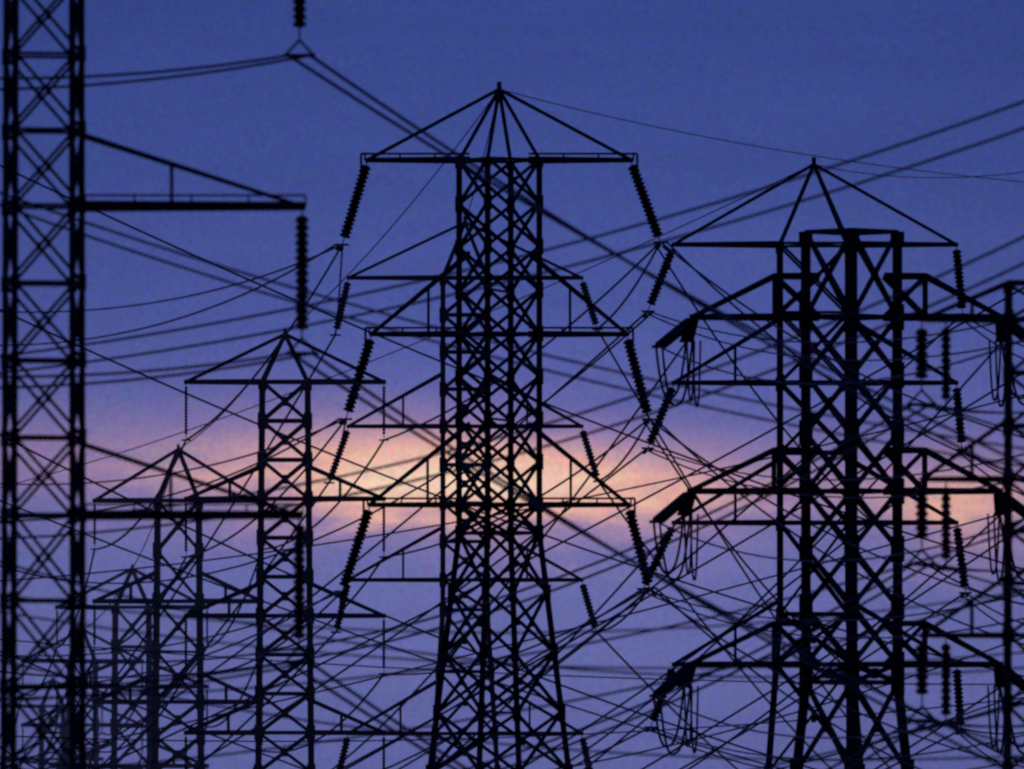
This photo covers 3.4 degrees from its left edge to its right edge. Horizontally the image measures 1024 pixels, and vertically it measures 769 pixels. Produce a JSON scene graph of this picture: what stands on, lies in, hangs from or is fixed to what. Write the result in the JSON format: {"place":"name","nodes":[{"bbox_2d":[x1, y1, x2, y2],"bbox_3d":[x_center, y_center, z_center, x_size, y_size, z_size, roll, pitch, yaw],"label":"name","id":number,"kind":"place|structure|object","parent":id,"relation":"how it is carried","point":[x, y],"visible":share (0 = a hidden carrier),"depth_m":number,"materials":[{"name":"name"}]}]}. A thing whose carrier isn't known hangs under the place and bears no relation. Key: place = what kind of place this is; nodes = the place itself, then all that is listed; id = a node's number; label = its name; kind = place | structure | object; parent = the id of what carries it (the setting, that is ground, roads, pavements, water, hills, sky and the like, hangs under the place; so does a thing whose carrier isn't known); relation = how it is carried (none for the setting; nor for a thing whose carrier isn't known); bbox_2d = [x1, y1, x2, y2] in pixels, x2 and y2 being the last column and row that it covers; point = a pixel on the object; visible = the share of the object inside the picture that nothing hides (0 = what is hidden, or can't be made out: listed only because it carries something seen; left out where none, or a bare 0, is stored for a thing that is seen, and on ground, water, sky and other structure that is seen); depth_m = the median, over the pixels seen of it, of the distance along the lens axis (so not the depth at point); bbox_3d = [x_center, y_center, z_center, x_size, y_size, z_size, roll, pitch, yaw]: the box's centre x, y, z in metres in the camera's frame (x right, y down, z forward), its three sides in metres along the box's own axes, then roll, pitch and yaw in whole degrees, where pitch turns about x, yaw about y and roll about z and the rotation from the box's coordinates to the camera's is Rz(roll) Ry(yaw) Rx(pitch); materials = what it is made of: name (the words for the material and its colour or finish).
{"place":"outdoors","nodes":[
{"label":"outdoors","id":0,"kind":"place"},
{"bbox_2d":[0,0,1023,768],"label":"sky","id":1,"kind":"structure","parent":0,"point":[837,79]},
{"label":"ground","id":2,"kind":"structure","parent":0,"visible":0},
{"bbox_2d":[7,677,104,768],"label":"tower","id":3,"kind":"structure","parent":2,"relation":"on","point":[42,707],"depth_m":1998.58,"materials":[{"name":"black metal"}]},
{"bbox_2d":[20,630,144,768],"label":"tower","id":4,"kind":"structure","parent":2,"relation":"on","point":[98,725],"depth_m":1718.94,"materials":[{"name":"black metal"}]},
{"bbox_2d":[53,565,210,768],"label":"tower","id":5,"kind":"structure","parent":2,"relation":"on","point":[115,721],"depth_m":1438.72,"materials":[{"name":"black metal"}]},
{"bbox_2d":[0,0,317,768],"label":"tower","id":6,"kind":"structure","parent":2,"relation":"on","point":[74,513],"depth_m":470.03,"materials":[{"name":"metal"}]},
{"bbox_2d":[90,444,263,768],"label":"tower","id":7,"kind":"structure","parent":2,"relation":"on","point":[157,702],"depth_m":1198.89,"materials":[{"name":"black metal"}]},
{"bbox_2d":[181,331,388,768],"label":"tower","id":8,"kind":"structure","parent":2,"relation":"on","point":[259,732],"depth_m":1059.12,"materials":[{"name":"black metal"}]},
{"bbox_2d":[324,216,603,768],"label":"tower","id":9,"kind":"structure","parent":2,"relation":"on","point":[443,426],"depth_m":959.64,"materials":[{"name":"black metal"}]},
{"bbox_2d":[336,82,665,768],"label":"tower","id":10,"kind":"structure","parent":2,"relation":"on","point":[461,504],"depth_m":800.26,"materials":[{"name":"metal"}]},
{"bbox_2d":[0,54,1023,768],"bbox_3d":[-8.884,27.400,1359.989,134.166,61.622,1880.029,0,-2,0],"label":"conductors","id":11,"kind":"object","parent":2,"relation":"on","point":[956,726],"visible":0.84,"depth_m":509.88,"materials":[{"name":"metal"}]},
{"bbox_2d":[639,157,971,768],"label":"tower","id":12,"kind":"structure","parent":2,"relation":"on","point":[779,246],"depth_m":839.86,"materials":[{"name":"metal"}]},
{"bbox_2d":[649,228,1023,768],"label":"tower","id":13,"kind":"structure","parent":2,"relation":"on","point":[685,329],"depth_m":729.67,"materials":[{"name":"metal"}]},
{"bbox_2d":[906,280,1023,768],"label":"tower","id":14,"kind":"structure","parent":2,"relation":"on","point":[1007,635],"depth_m":499.91,"materials":[{"name":"metal"}]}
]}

